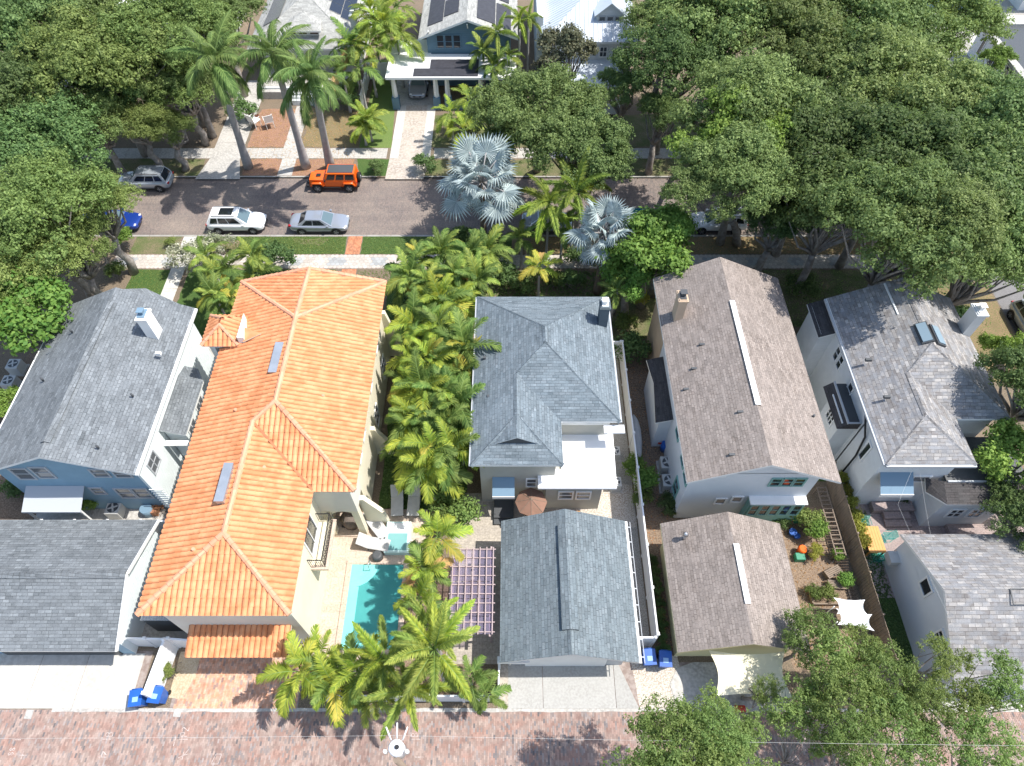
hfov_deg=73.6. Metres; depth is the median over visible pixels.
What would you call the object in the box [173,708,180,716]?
cleanout
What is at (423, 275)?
palm
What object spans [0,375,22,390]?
air conditioner
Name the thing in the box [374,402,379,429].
window
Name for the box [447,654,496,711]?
palm
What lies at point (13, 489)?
shrub
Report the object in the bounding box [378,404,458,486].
palm
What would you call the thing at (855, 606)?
shade cloth
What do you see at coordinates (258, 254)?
palm
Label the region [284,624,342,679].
palm
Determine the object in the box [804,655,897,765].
tree
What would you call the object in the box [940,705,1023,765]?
tree
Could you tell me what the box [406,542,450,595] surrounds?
palm
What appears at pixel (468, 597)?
dining set
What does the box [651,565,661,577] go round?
edging plant
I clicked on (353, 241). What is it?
walk bricks
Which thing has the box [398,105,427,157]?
driveway strip
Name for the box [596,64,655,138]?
tree
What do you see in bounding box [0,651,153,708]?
driveway
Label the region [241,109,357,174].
leaf litter
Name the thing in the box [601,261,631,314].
palm
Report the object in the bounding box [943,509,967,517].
window
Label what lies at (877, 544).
table
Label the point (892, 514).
patio steps
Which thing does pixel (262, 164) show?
verge
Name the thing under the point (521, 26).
palm
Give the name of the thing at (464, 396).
palm
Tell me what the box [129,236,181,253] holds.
verge
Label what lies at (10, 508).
side yard
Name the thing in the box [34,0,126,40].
tree
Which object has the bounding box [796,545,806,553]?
bucket
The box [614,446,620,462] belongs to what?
air conditioner
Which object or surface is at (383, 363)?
window
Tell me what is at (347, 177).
car
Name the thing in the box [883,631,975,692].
tree
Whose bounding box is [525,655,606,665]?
garage door
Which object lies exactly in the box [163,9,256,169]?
royal palm
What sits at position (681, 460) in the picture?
window
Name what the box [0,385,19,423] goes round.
tree
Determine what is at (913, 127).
tree
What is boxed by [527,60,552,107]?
tree
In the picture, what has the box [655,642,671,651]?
edging plant
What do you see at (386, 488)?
ground cover
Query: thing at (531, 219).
car
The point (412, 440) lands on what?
palm
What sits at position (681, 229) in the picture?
tree
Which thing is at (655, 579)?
edging plant
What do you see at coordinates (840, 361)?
window
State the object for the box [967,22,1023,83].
house
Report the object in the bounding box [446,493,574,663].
back patio
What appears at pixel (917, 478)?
window
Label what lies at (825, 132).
tree
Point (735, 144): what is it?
tree
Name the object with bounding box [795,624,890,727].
tree
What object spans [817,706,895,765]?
tree
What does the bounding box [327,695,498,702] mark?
fence
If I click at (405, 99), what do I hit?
carport floor
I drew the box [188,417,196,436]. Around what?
window
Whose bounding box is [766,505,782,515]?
window
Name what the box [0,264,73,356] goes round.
tree
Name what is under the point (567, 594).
garage
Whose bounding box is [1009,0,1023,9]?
house
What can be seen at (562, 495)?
window
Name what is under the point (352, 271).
walk bricks
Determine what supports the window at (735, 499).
in the house at (735, 423)
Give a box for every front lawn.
[125,269,169,294]
[176,269,335,337]
[359,60,396,147]
[386,271,429,322]
[431,114,848,147]
[762,269,971,326]
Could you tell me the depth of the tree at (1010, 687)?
29.49 m
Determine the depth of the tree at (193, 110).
57.74 m
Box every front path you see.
[161,237,195,300]
[277,158,296,175]
[284,106,302,147]
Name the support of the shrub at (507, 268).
on the block at (102, 283)
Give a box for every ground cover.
[380,280,465,507]
[481,270,612,329]
[861,510,912,662]
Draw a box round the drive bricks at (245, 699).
[173,654,300,707]
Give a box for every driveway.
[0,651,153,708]
[211,80,260,157]
[390,105,434,157]
[508,662,639,708]
[670,662,787,708]
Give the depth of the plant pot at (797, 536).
41.05 m
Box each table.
[139,504,152,517]
[865,526,885,555]
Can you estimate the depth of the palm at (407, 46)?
64.80 m
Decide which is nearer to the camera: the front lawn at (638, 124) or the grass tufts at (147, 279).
the grass tufts at (147, 279)
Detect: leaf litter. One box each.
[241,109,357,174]
[530,236,880,253]
[626,365,672,647]
[782,515,867,665]
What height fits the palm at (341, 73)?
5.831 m
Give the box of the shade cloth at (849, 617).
[836,608,873,630]
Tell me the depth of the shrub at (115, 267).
52.92 m
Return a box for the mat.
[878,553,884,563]
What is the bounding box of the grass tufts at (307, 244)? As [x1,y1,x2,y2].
[196,236,345,253]
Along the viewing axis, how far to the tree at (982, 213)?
39.09 m
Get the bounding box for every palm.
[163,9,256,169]
[183,236,228,282]
[192,248,246,296]
[193,267,237,314]
[207,282,239,314]
[228,236,271,275]
[229,19,316,169]
[233,244,282,285]
[255,630,343,719]
[267,35,351,167]
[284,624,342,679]
[299,648,369,729]
[323,631,386,714]
[324,16,374,93]
[327,49,359,112]
[328,42,383,109]
[337,19,395,97]
[341,663,395,729]
[345,113,382,145]
[346,614,416,705]
[348,0,397,59]
[348,99,389,141]
[350,0,418,84]
[360,659,451,740]
[371,8,426,87]
[377,0,420,38]
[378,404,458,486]
[382,241,439,307]
[383,360,425,401]
[383,387,423,444]
[384,286,450,358]
[384,598,480,706]
[385,333,430,380]
[388,593,458,660]
[390,349,453,417]
[393,565,451,628]
[394,281,439,323]
[394,442,473,505]
[396,239,439,272]
[398,538,454,603]
[399,332,458,389]
[400,421,463,483]
[401,390,446,435]
[404,300,461,354]
[406,416,479,492]
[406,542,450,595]
[408,262,445,289]
[410,269,474,323]
[411,364,468,418]
[413,509,473,564]
[415,226,462,279]
[416,389,469,445]
[419,311,473,355]
[421,340,464,382]
[429,282,480,328]
[429,364,485,446]
[430,306,501,382]
[431,94,474,142]
[433,252,476,288]
[434,130,525,232]
[444,111,485,147]
[446,351,478,391]
[446,409,474,465]
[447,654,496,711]
[450,83,478,128]
[450,229,493,275]
[454,247,500,308]
[459,669,512,715]
[460,222,515,286]
[465,31,498,87]
[474,11,519,65]
[476,46,506,86]
[494,40,525,71]
[499,219,544,269]
[502,4,534,69]
[511,173,578,253]
[513,0,542,71]
[518,249,563,296]
[542,144,612,250]
[542,207,585,264]
[563,192,635,294]
[596,277,627,323]
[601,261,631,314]
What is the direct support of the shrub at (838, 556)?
on the garden bed at (798, 574)
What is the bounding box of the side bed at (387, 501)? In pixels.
[379,273,473,510]
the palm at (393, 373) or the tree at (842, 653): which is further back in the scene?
the palm at (393, 373)
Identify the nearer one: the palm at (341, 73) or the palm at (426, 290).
the palm at (426, 290)
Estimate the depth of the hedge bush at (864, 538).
40.00 m
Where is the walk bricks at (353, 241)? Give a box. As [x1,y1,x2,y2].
[345,236,361,253]
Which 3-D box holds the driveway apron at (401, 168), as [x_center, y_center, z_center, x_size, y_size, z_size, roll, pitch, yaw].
[-9.400,-19.349,61.787,3.800,0.001,3.000,0,54,0]
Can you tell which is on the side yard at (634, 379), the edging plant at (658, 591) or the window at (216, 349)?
the edging plant at (658, 591)
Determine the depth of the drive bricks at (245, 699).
36.40 m
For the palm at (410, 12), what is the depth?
66.65 m
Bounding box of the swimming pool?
[335,559,408,654]
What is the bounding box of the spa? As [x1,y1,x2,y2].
[384,522,411,554]
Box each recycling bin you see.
[127,688,147,706]
[146,685,170,703]
[641,648,656,665]
[656,649,671,667]
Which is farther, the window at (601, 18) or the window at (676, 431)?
the window at (601, 18)
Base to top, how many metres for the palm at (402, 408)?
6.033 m
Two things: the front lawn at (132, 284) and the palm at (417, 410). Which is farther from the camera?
the front lawn at (132, 284)
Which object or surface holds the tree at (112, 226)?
on the front lawn at (132, 284)
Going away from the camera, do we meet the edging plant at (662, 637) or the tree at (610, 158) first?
the edging plant at (662, 637)
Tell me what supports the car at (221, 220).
on the street at (368, 206)
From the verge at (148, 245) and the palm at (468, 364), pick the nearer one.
the palm at (468, 364)
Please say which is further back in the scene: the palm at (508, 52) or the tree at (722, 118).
the palm at (508, 52)
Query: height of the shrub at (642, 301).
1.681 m
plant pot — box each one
[789,528,796,536]
[793,533,799,538]
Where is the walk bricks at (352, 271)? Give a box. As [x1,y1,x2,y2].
[342,269,355,273]
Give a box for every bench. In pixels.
[455,583,462,611]
[484,583,489,615]
[822,564,842,579]
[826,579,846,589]
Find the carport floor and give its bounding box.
[396,80,438,104]
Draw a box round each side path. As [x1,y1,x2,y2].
[141,623,187,638]
[499,664,507,707]
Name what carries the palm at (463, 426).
on the side bed at (387, 501)
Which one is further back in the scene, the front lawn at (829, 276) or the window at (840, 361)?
the front lawn at (829, 276)
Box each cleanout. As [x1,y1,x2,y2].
[24,709,33,718]
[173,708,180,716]
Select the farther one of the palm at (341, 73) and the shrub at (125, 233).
the palm at (341, 73)
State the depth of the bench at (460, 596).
38.76 m
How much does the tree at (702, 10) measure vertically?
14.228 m
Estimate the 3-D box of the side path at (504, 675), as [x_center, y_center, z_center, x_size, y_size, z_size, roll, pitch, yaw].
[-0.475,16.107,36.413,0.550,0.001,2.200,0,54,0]
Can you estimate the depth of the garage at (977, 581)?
35.50 m
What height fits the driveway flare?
0.001 m
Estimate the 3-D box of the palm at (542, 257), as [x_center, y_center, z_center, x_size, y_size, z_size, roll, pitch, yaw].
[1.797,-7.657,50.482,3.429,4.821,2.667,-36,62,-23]
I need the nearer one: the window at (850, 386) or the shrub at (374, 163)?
the window at (850, 386)
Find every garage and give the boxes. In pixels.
[0,519,159,654]
[497,509,644,665]
[660,512,808,655]
[883,534,1023,692]
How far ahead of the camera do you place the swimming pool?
39.16 m
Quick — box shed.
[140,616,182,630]
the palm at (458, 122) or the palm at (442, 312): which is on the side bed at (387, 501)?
the palm at (442, 312)
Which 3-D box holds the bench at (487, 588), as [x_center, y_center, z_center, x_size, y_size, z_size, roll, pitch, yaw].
[-1.400,12.318,38.850,0.340,0.450,1.800,0,54,0]
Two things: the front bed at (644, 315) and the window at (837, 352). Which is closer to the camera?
the window at (837, 352)
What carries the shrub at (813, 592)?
on the garden bed at (798, 574)
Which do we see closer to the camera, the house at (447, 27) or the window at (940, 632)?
the window at (940, 632)
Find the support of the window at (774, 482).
in the house at (735, 423)
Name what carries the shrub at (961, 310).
on the block at (102, 283)
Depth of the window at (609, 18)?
64.13 m
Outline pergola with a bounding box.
[449,546,495,641]
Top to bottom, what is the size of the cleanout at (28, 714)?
0.072 m
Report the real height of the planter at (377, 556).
0.530 m
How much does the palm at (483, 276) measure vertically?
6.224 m
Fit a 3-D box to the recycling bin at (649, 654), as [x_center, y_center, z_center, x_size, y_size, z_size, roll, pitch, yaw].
[7.302,14.772,36.712,0.660,1.060,0.862,-2,54,-1]
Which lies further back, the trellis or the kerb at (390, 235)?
the kerb at (390, 235)
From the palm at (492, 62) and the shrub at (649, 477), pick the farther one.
the palm at (492, 62)
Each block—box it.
[0,0,828,177]
[0,235,1023,708]
[932,0,1023,62]
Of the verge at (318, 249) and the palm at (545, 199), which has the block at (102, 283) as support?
the verge at (318, 249)
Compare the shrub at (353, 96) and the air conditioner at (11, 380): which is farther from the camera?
the shrub at (353, 96)
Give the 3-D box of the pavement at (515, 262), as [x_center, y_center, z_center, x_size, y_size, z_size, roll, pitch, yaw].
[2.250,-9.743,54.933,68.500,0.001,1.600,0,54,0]
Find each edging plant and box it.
[649,554,658,565]
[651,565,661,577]
[652,575,661,586]
[653,584,664,596]
[654,596,666,606]
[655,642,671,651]
[656,607,666,620]
[657,617,668,629]
[657,628,667,643]
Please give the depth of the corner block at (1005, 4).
78.29 m
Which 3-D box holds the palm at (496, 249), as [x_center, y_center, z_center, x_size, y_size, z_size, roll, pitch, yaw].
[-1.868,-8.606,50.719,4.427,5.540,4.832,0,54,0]
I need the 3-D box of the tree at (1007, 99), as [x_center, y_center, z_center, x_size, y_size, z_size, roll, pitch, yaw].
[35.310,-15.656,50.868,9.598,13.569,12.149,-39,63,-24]
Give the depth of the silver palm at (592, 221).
47.24 m
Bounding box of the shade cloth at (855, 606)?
[835,598,868,615]
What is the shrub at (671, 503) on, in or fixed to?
on the side yard at (634, 379)
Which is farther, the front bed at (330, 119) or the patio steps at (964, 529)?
the front bed at (330, 119)
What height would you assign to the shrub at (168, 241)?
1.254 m
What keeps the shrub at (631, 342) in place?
on the side yard at (634, 379)
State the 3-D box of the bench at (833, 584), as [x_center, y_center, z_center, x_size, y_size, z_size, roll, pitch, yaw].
[18.619,11.643,39.364,1.000,0.430,0.480,4,55,3]
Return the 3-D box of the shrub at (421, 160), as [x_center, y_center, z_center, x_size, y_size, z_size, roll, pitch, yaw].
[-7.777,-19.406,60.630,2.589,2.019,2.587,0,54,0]
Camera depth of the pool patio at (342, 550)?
39.47 m
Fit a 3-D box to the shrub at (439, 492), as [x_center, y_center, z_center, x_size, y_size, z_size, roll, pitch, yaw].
[-4.262,6.984,41.516,3.050,2.367,2.649,24,58,16]
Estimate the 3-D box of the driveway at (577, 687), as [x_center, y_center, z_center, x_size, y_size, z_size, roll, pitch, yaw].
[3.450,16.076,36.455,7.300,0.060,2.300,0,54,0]
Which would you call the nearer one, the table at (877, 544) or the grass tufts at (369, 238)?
the table at (877, 544)
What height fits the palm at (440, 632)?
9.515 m
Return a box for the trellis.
[812,487,846,559]
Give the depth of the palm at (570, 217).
50.95 m
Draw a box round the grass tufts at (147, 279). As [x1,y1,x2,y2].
[128,270,164,292]
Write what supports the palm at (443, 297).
on the side bed at (387, 501)
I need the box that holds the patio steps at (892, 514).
[868,501,914,527]
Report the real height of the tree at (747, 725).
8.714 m
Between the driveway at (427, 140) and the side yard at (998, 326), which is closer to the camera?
the side yard at (998, 326)
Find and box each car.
[83,209,142,233]
[117,165,173,192]
[205,206,267,234]
[288,209,349,234]
[306,164,361,192]
[407,80,429,97]
[521,209,579,234]
[608,207,647,228]
[689,206,748,234]
[1007,299,1023,332]
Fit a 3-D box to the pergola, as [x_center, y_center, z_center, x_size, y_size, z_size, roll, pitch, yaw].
[-2.150,11.817,37.893,2.500,2.620,4.900,0,54,0]
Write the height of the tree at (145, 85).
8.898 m
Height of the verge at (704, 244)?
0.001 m
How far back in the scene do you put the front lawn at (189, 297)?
52.73 m
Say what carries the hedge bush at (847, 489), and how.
on the block at (102, 283)
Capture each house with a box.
[0,287,215,519]
[134,266,402,657]
[247,0,375,106]
[385,0,517,109]
[469,296,624,524]
[533,0,637,113]
[644,257,841,520]
[796,278,1023,525]
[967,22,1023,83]
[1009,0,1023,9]
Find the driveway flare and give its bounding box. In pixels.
[195,158,239,178]
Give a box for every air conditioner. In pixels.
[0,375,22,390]
[5,359,29,375]
[104,503,128,519]
[608,477,621,492]
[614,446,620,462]
[656,456,668,475]
[658,474,671,493]
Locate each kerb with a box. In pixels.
[94,235,850,236]
[174,176,675,177]
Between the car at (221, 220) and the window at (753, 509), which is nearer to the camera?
the window at (753, 509)
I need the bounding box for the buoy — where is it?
[734,705,745,711]
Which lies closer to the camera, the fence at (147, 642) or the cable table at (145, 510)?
the fence at (147, 642)
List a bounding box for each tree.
[0,0,80,56]
[0,47,81,172]
[0,87,114,175]
[0,140,122,297]
[0,218,96,311]
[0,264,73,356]
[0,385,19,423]
[2,0,190,148]
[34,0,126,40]
[34,213,119,294]
[49,169,145,275]
[65,87,128,174]
[67,63,147,157]
[89,0,245,127]
[93,92,166,165]
[122,56,188,143]
[138,107,198,171]
[142,63,217,145]
[147,44,230,138]
[162,0,269,97]
[465,95,543,170]
[466,58,611,172]
[522,102,641,244]
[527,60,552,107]
[534,20,599,95]
[594,204,702,308]
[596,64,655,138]
[597,257,655,313]
[600,732,689,765]
[607,11,740,154]
[616,0,720,92]
[622,691,711,765]
[633,201,697,297]
[635,90,686,175]
[640,696,728,765]
[641,719,745,765]
[643,0,789,123]
[657,153,743,223]
[661,77,808,162]
[663,679,731,761]
[668,39,832,245]
[674,113,801,246]
[681,695,754,765]
[709,0,858,77]
[709,704,781,765]
[741,672,784,709]
[745,198,818,271]
[749,145,904,295]
[756,670,842,765]
[768,30,904,107]
[771,84,909,256]
[779,602,844,679]
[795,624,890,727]
[802,0,946,51]
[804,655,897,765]
[812,154,1009,300]
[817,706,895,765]
[818,20,994,119]
[830,620,896,671]
[834,94,986,269]
[837,636,928,727]
[843,687,948,765]
[876,165,1015,283]
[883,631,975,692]
[888,665,1004,747]
[897,102,1023,278]
[898,676,959,765]
[901,0,1018,66]
[909,54,1023,130]
[925,648,1023,717]
[932,216,1023,305]
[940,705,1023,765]
[945,65,1023,140]
[946,142,1023,296]
[971,417,1023,484]
[973,339,1023,436]
[976,44,1020,70]
[976,331,1023,379]
[978,470,1023,553]
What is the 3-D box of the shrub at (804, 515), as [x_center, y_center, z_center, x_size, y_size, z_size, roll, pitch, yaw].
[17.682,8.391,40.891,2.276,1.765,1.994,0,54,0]
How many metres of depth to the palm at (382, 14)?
63.89 m
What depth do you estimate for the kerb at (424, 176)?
61.15 m
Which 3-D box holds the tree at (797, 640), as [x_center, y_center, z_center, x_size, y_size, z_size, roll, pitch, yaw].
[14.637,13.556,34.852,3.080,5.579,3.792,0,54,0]
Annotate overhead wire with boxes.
[169,735,1012,745]
[899,471,1020,760]
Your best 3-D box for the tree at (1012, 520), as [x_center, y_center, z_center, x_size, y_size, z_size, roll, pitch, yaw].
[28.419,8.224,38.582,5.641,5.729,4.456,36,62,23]
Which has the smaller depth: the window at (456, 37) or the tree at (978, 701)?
the tree at (978, 701)
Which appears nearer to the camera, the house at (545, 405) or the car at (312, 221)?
the house at (545, 405)
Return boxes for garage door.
[2,651,122,654]
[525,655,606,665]
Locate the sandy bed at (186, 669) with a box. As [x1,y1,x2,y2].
[169,651,199,698]
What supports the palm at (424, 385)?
on the side bed at (387, 501)
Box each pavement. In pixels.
[84,148,387,157]
[112,255,897,268]
[434,148,833,157]
[970,14,1023,62]
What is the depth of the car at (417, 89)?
67.77 m
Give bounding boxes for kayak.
[632,414,641,457]
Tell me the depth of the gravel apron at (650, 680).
36.55 m
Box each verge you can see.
[74,158,204,175]
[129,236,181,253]
[195,236,346,253]
[242,158,354,175]
[357,159,388,175]
[360,236,511,253]
[424,159,689,175]
[530,236,951,254]
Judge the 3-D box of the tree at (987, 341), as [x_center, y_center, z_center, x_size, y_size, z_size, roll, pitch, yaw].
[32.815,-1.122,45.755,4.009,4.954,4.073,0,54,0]
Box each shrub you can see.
[0,478,23,498]
[78,500,98,513]
[103,260,127,281]
[111,225,133,249]
[152,504,167,516]
[162,234,213,276]
[162,236,178,247]
[162,661,181,683]
[202,231,235,255]
[223,96,259,120]
[252,238,297,265]
[330,77,360,105]
[368,158,386,175]
[411,152,438,173]
[428,478,469,516]
[432,498,459,526]
[437,493,486,525]
[446,224,470,252]
[486,227,506,253]
[490,258,518,285]
[510,268,536,294]
[543,271,564,290]
[558,268,586,288]
[561,245,597,267]
[613,309,638,333]
[613,328,651,363]
[622,451,646,476]
[631,484,655,508]
[632,465,659,491]
[633,291,649,304]
[655,490,676,517]
[771,518,791,529]
[783,269,823,301]
[789,506,827,538]
[802,582,822,599]
[803,514,829,539]
[806,542,823,561]
[818,581,840,601]
[827,546,846,563]
[836,570,856,588]
[937,291,969,318]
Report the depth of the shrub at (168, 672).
36.23 m
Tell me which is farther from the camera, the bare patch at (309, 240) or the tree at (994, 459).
the bare patch at (309, 240)
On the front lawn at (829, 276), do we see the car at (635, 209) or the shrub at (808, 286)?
the shrub at (808, 286)
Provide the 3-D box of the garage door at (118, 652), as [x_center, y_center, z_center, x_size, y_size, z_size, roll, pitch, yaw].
[-24.350,14.130,36.434,6.300,2.300,0.080,0,54,0]
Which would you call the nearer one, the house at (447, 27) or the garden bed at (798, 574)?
the garden bed at (798, 574)
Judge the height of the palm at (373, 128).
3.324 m
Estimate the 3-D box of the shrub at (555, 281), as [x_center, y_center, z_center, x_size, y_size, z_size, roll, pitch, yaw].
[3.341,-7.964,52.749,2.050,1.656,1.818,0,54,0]
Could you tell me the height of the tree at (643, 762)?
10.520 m
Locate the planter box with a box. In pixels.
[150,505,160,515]
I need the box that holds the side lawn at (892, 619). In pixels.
[871,598,914,663]
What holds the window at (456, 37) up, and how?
in the house at (447, 27)
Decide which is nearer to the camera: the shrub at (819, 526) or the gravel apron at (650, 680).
the gravel apron at (650, 680)
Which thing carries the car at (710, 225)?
on the street at (368, 206)
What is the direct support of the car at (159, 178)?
on the street at (368, 206)
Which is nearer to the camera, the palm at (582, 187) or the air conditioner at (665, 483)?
the air conditioner at (665, 483)
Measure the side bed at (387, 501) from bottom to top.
0.001 m
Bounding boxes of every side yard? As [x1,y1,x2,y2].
[0,348,39,519]
[624,339,693,656]
[938,288,1014,380]
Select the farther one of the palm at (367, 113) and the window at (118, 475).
the palm at (367, 113)
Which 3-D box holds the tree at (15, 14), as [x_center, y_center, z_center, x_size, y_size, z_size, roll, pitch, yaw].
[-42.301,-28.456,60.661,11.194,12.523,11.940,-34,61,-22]
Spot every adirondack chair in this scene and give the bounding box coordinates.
[244,114,261,129]
[262,115,274,129]
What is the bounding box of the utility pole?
[383,722,409,765]
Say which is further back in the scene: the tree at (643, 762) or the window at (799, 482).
the window at (799, 482)
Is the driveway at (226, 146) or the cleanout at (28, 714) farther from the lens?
the driveway at (226, 146)
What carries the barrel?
on the block at (102, 283)
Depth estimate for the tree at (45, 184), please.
43.90 m
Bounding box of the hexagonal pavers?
[113,254,902,267]
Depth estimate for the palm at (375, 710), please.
32.47 m
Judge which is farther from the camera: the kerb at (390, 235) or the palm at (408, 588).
the kerb at (390, 235)
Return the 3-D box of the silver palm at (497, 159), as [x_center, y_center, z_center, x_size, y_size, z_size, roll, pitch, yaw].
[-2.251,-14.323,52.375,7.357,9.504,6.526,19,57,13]
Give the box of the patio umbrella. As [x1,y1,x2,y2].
[515,488,546,515]
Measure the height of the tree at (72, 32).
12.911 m
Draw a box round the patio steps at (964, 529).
[944,524,984,533]
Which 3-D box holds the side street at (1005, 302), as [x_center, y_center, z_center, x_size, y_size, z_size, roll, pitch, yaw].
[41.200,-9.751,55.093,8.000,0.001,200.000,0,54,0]
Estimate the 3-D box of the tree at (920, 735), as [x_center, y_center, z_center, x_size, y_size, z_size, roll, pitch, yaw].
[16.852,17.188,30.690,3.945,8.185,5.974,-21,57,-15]
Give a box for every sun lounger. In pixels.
[355,532,390,551]
[363,513,389,538]
[390,484,403,516]
[407,484,420,516]
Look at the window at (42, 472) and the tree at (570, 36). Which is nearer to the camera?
the window at (42, 472)
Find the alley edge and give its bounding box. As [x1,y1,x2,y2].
[51,708,1021,711]
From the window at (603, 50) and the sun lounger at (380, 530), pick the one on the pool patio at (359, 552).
the sun lounger at (380, 530)
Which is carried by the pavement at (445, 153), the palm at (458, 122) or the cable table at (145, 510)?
the palm at (458, 122)
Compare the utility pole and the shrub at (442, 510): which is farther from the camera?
the shrub at (442, 510)
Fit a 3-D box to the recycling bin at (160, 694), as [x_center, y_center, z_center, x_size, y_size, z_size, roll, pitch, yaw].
[-18.353,16.284,35.630,0.660,1.060,0.862,5,55,3]
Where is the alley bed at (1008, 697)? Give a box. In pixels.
[943,693,1023,707]
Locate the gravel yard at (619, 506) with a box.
[575,484,636,526]
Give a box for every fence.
[40,519,164,532]
[125,636,165,647]
[141,638,178,697]
[165,636,186,647]
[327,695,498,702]
[359,64,369,106]
[366,62,387,78]
[498,664,500,698]
[613,340,621,357]
[619,340,659,639]
[639,636,656,646]
[826,461,898,668]
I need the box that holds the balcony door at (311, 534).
[304,513,317,557]
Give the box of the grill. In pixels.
[340,512,357,530]
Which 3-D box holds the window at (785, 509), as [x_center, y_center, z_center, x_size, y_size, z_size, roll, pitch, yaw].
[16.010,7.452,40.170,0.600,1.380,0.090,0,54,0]
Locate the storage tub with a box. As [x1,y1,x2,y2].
[793,553,805,561]
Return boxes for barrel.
[660,441,665,452]
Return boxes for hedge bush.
[838,468,849,482]
[842,481,853,496]
[847,494,859,508]
[850,505,864,521]
[853,517,869,533]
[858,530,872,548]
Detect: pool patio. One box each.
[303,537,353,654]
[351,509,427,563]
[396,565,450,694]
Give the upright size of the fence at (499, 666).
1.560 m
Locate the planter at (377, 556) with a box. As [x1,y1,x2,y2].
[372,550,383,562]
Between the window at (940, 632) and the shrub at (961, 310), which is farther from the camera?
the shrub at (961, 310)
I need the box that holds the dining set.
[464,580,481,617]
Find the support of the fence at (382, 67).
on the block at (216, 113)
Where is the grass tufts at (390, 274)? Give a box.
[358,270,426,320]
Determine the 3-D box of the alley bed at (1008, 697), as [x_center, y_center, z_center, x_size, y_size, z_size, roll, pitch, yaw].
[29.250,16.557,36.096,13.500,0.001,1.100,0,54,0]
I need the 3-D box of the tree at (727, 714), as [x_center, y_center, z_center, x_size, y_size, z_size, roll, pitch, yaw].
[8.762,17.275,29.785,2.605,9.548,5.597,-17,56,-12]
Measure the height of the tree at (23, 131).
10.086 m
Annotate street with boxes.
[1,178,861,234]
[902,74,1023,334]
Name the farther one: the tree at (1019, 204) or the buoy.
the tree at (1019, 204)
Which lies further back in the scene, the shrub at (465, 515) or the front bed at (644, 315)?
the front bed at (644, 315)
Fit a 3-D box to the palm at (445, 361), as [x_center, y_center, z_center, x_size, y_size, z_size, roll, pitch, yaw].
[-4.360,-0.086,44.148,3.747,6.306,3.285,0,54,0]
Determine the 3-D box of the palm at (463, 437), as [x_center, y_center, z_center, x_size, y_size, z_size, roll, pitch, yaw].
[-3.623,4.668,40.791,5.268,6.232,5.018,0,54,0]
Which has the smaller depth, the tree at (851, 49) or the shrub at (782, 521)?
the shrub at (782, 521)
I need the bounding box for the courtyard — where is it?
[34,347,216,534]
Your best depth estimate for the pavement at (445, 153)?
63.08 m
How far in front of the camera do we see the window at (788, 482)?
38.16 m
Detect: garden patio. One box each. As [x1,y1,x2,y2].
[851,504,894,597]
[874,512,1023,550]
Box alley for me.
[0,709,1023,765]
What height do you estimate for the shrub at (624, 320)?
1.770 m
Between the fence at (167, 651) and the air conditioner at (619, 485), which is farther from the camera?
the air conditioner at (619, 485)
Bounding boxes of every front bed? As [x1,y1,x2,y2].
[247,109,295,147]
[303,109,359,146]
[594,269,664,339]
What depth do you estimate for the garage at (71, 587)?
35.80 m
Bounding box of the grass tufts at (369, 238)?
[362,236,505,253]
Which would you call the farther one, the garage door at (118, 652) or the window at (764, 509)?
the window at (764, 509)
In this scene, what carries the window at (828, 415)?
in the house at (901, 388)
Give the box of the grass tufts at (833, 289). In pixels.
[764,270,990,326]
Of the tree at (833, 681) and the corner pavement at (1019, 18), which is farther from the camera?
the corner pavement at (1019, 18)
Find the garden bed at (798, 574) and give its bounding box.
[780,506,879,672]
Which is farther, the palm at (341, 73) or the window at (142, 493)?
the palm at (341, 73)
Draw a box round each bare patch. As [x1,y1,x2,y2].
[214,240,239,253]
[294,238,329,244]
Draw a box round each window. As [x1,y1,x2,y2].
[6,468,38,479]
[26,466,57,478]
[87,468,112,477]
[87,487,107,494]
[110,471,133,477]
[112,488,137,498]
[129,488,154,498]
[146,449,160,475]
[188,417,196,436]
[196,394,202,413]
[213,347,221,354]
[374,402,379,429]
[381,353,385,379]
[436,34,444,48]
[444,34,452,48]
[452,34,460,48]
[525,478,536,487]
[557,491,573,499]
[575,491,591,499]
[598,16,605,20]
[599,46,607,57]
[606,16,613,20]
[672,475,679,498]
[675,426,678,442]
[680,454,683,469]
[683,471,686,486]
[713,498,727,504]
[729,496,743,502]
[745,505,761,515]
[755,505,772,515]
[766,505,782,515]
[767,478,784,486]
[776,505,793,515]
[779,478,795,486]
[787,505,804,515]
[791,478,807,486]
[825,407,833,427]
[832,344,841,362]
[835,353,844,371]
[846,380,854,394]
[858,440,872,461]
[913,475,932,482]
[918,576,933,597]
[933,628,947,653]
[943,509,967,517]
[963,509,985,517]
[975,39,987,56]
[1004,64,1014,75]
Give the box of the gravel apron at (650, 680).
[631,656,678,708]
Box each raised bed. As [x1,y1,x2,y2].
[805,608,847,628]
[808,585,851,605]
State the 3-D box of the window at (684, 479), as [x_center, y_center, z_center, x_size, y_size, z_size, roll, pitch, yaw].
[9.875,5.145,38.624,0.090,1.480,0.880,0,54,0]
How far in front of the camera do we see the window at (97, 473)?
38.56 m
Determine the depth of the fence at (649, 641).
36.63 m
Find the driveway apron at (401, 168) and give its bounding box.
[385,158,426,178]
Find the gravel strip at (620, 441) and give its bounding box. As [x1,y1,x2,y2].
[610,357,650,652]
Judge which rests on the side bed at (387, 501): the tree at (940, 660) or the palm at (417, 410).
the palm at (417, 410)

